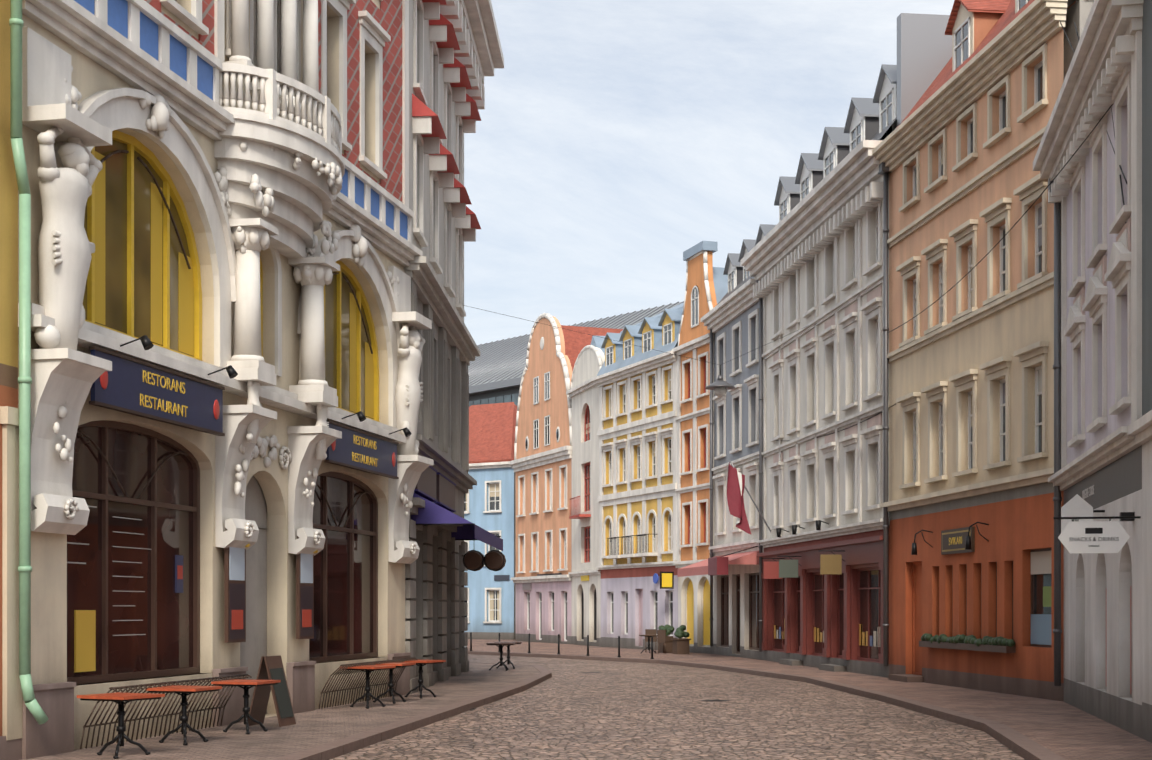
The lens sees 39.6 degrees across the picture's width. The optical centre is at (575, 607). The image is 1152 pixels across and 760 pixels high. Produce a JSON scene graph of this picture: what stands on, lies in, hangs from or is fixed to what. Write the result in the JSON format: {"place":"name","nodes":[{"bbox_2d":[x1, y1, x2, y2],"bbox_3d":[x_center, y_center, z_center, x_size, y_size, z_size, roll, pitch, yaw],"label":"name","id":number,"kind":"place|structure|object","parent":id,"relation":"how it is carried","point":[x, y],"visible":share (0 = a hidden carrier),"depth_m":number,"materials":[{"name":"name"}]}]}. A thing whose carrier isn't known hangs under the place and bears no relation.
{"place":"outdoors","nodes":[
{"label":"outdoors","id":0,"kind":"place"},
{"bbox_2d":[21,663,540,759],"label":"pavement","id":1,"kind":"structure","parent":0,"point":[312,729],"depth_m":23.40,"materials":[{"name":"grey stone"}]},
{"bbox_2d":[0,0,47,759],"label":"yellow building","id":2,"kind":"structure","parent":1,"relation":"on","point":[16,687],"depth_m":18.59,"materials":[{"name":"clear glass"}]},
{"bbox_2d":[77,692,164,758],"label":"cafe table","id":3,"kind":"object","parent":1,"relation":"on","point":[120,699],"visible":0.98,"depth_m":19.14,"materials":[{"name":"black metal"}]},
{"bbox_2d":[145,685,221,744],"bbox_3d":[-5.144,1.416,21.005,0.720,0.749,0.720,0,0,15],"label":"cafe table","id":4,"kind":"object","parent":1,"relation":"on","point":[184,691],"visible":0.98,"depth_m":20.96,"materials":[{"name":"black metal"}]},
{"bbox_2d":[18,0,433,758],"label":"building","id":5,"kind":"structure","parent":1,"relation":"on","point":[222,214],"depth_m":24.01,"materials":[{"name":"beige paint"}]},
{"bbox_2d":[140,393,187,416],"bbox_3d":[-5.604,-2.748,21.800,0.008,0.161,1.404,0,0,12],"label":"sign text","id":6,"kind":"object","parent":5,"relation":"attached to","point":[167,405],"visible":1,"depth_m":21.76,"materials":[{"name":"gold metal"}]},
{"bbox_2d":[143,370,184,393],"bbox_3d":[-5.605,-3.068,21.799,0.009,0.161,1.240,0,0,12],"label":"sign text","id":7,"kind":"object","parent":5,"relation":"attached to","point":[181,386],"visible":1,"depth_m":21.82,"materials":[{"name":"gold metal"}]},
{"bbox_2d":[352,452,377,466],"bbox_3d":[-3.913,-2.748,29.722,0.009,0.161,1.404,0,0,12],"label":"sign text","id":8,"kind":"object","parent":5,"relation":"attached to","point":[367,460],"visible":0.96,"depth_m":29.67,"materials":[{"name":"gold metal"}]},
{"bbox_2d":[354,435,376,449],"bbox_3d":[-3.913,-3.068,29.720,0.009,0.161,1.240,0,0,12],"label":"sign text","id":9,"kind":"object","parent":5,"relation":"attached to","point":[366,442],"visible":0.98,"depth_m":29.72,"materials":[{"name":"gold metal"}]},
{"bbox_2d":[211,679,280,733],"bbox_3d":[-4.699,1.416,22.802,0.720,0.749,0.720,0,0,16],"label":"cafe table","id":10,"kind":"object","parent":1,"relation":"on","point":[246,684],"visible":0.98,"depth_m":22.77,"materials":[{"name":"black metal"}]},
{"bbox_2d":[339,665,395,708],"bbox_3d":[-3.713,1.416,28.522,0.720,0.749,0.720,0,0,25],"label":"cafe table","id":11,"kind":"object","parent":1,"relation":"on","point":[367,668],"visible":1,"depth_m":28.49,"materials":[{"name":"black metal"}]},
{"bbox_2d":[373,662,415,703],"bbox_3d":[-3.468,1.416,30.003,0.720,0.749,0.720,0,0,15],"label":"cafe table","id":12,"kind":"object","parent":1,"relation":"on","point":[390,690],"visible":0.85,"depth_m":29.97,"materials":[{"name":"black metal"}]},
{"bbox_2d":[399,660,445,698],"bbox_3d":[-3.074,1.416,31.657,0.720,0.749,0.720,0,0,25],"label":"cafe table","id":13,"kind":"object","parent":1,"relation":"on","point":[420,685],"visible":0.98,"depth_m":31.62,"materials":[{"name":"black metal"}]},
{"bbox_2d":[404,0,505,693],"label":"building","id":14,"kind":"structure","parent":1,"relation":"on","point":[455,54],"depth_m":38.75,"materials":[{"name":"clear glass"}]},
{"bbox_2d":[486,643,515,670],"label":"table","id":15,"kind":"object","parent":1,"relation":"on","point":[501,655],"visible":0.98,"depth_m":45.53,"materials":[{"name":"black metal"}]},
{"bbox_2d":[494,642,521,668],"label":"table","id":16,"kind":"object","parent":1,"relation":"on","point":[508,655],"visible":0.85,"depth_m":46.93,"materials":[{"name":"black metal"}]},
{"bbox_2d":[330,654,1024,759],"bbox_3d":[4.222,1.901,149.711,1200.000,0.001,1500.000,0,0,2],"label":"ground","id":17,"kind":"structure","parent":0,"point":[614,710],"depth_m":25.82,"materials":[{"name":"grey stone"}]},
{"bbox_2d":[274,662,551,759],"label":"kerb","id":18,"kind":"structure","parent":17,"relation":"on","point":[337,748],"depth_m":24.74,"materials":[{"name":"stone"}]},
{"bbox_2d":[470,672,732,710],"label":"street manholes","id":19,"kind":"object","parent":17,"relation":"on","point":[698,700],"visible":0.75,"depth_m":32.68,"materials":[{"name":"grey metal"}]},
{"bbox_2d":[468,651,1065,759],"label":"kerb","id":20,"kind":"structure","parent":17,"relation":"on","point":[1021,745],"depth_m":30.94,"materials":[{"name":"stone"}]},
{"bbox_2d":[464,0,953,344],"label":"sky","id":21,"kind":"structure","parent":0,"point":[612,139],"materials":[{"name":"white"}]},
{"bbox_2d":[677,224,775,659],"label":"grey building","id":22,"kind":"structure","parent":0,"point":[730,319],"depth_m":58.26,"materials":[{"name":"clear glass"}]},
{"bbox_2d":[467,639,1151,759],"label":"pavement","id":23,"kind":"structure","parent":0,"point":[1065,730],"depth_m":29.75,"materials":[{"name":"grey stone"}]},
{"bbox_2d":[470,632,471,650],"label":"bollard","id":24,"kind":"object","parent":23,"relation":"on","point":[470,641],"visible":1,"depth_m":65.90,"materials":[{"name":"black metal"}]},
{"bbox_2d":[464,402,516,639],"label":"light blue building","id":25,"kind":"structure","parent":23,"relation":"on","point":[490,501],"depth_m":89.97,"materials":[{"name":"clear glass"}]},
{"bbox_2d":[528,633,530,652],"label":"bollard","id":26,"kind":"object","parent":23,"relation":"on","point":[529,643],"visible":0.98,"depth_m":62.71,"materials":[{"name":"black metal"}]},
{"bbox_2d":[557,634,559,653],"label":"bollard","id":27,"kind":"object","parent":23,"relation":"on","point":[558,644],"visible":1,"depth_m":61.01,"materials":[{"name":"black metal"}]},
{"bbox_2d":[510,313,622,643],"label":"building","id":28,"kind":"structure","parent":23,"relation":"on","point":[541,463],"depth_m":81.53,"materials":[{"name":"orange paint"}]},
{"bbox_2d":[468,301,683,406],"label":"roof","id":29,"kind":"structure","parent":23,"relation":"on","point":[496,370],"depth_m":114.24,"materials":[{"name":"grey metal"}]},
{"bbox_2d":[566,336,604,646],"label":"building","id":30,"kind":"structure","parent":23,"relation":"on","point":[583,394],"depth_m":75.40,"materials":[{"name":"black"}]},
{"bbox_2d":[586,635,589,655],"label":"bollard","id":31,"kind":"object","parent":23,"relation":"on","point":[587,654],"visible":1,"depth_m":59.20,"materials":[{"name":"black metal"}]},
{"bbox_2d":[617,636,620,656],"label":"bollard","id":32,"kind":"object","parent":23,"relation":"on","point":[618,646],"visible":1,"depth_m":57.38,"materials":[{"name":"black metal"}]},
{"bbox_2d":[591,303,683,649],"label":"yellow building","id":33,"kind":"structure","parent":23,"relation":"on","point":[637,435],"depth_m":68.83,"materials":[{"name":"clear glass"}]},
{"bbox_2d":[639,635,656,652],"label":"table","id":34,"kind":"object","parent":23,"relation":"on","point":[649,647],"visible":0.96,"depth_m":62.48,"materials":[{"name":"brown metal"}]},
{"bbox_2d":[645,629,656,651],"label":"cafe chair","id":35,"kind":"object","parent":23,"relation":"on","point":[650,631],"visible":0.85,"depth_m":63.84,"materials":[{"name":"brown wicker"}]},
{"bbox_2d":[650,637,653,658],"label":"bollard","id":36,"kind":"object","parent":23,"relation":"on","point":[652,657],"visible":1,"depth_m":55.57,"materials":[{"name":"black metal"}]},
{"bbox_2d":[657,630,672,653],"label":"cafe chair","id":37,"kind":"object","parent":23,"relation":"on","point":[662,637],"visible":0.88,"depth_m":62.06,"materials":[{"name":"brown wicker"}]},
{"bbox_2d":[658,624,673,652],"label":"planter","id":38,"kind":"object","parent":23,"relation":"on","point":[669,629],"visible":0.65,"depth_m":62.98,"materials":[{"name":"brown wicker"}]},
{"bbox_2d":[671,625,690,653],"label":"planter","id":39,"kind":"object","parent":23,"relation":"on","point":[680,644],"visible":1,"depth_m":61.23,"materials":[{"name":"brown wicker"}]},
{"bbox_2d":[672,241,727,653],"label":"building","id":40,"kind":"structure","parent":23,"relation":"on","point":[706,290],"depth_m":63.14,"materials":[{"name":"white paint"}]},
{"bbox_2d":[872,0,1093,701],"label":"peach building","id":41,"kind":"structure","parent":23,"relation":"on","point":[969,357],"depth_m":35.02,"materials":[{"name":"beige paint"}]},
{"bbox_2d":[949,536,961,544],"bbox_3d":[8.494,-1.498,35.823,0.010,0.168,0.810,0,0,-7],"label":"sign lettering","id":42,"kind":"object","parent":41,"relation":"attached to","point":[954,542],"visible":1,"depth_m":35.80,"materials":[{"name":"gold metal"}]},
{"bbox_2d":[727,64,896,677],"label":"white building","id":43,"kind":"structure","parent":0,"point":[813,258],"depth_m":46.48,"materials":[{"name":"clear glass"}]},
{"bbox_2d":[775,20,1126,440],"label":"overhead wires","id":44,"kind":"object","parent":43,"relation":"attached to","point":[1022,215],"visible":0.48,"depth_m":28.66,"materials":[{"name":"black metal"}]},
{"bbox_2d":[463,305,808,396],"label":"hanging street lamp","id":45,"kind":"object","parent":44,"relation":"hanging from","point":[720,387],"visible":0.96,"depth_m":45.98,"materials":[{"name":"black metal"}]},
{"bbox_2d":[1033,0,1143,737],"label":"pale blue building","id":46,"kind":"structure","parent":0,"point":[1097,366],"depth_m":24.97,"materials":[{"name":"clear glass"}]},
{"bbox_2d":[1082,485,1093,498],"bbox_3d":[8.649,-1.948,27.020,0.008,0.154,1.383,0,0,10],"label":"sign text","id":47,"kind":"object","parent":46,"relation":"attached to","point":[1086,494],"visible":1,"depth_m":27.07,"materials":[{"name":"white"}]},
{"bbox_2d":[1069,537,1118,540],"bbox_3d":[7.127,-0.942,22.014,0.650,0.055,0.010,0,0,10],"label":"sign lettering","id":48,"kind":"object","parent":46,"relation":"attached to","point":[1093,539],"visible":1,"depth_m":22.01,"materials":[{"name":"black metal"}]},
{"bbox_2d":[1126,0,1151,742],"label":"dark building","id":49,"kind":"structure","parent":0,"point":[1140,428],"depth_m":21.38,"materials":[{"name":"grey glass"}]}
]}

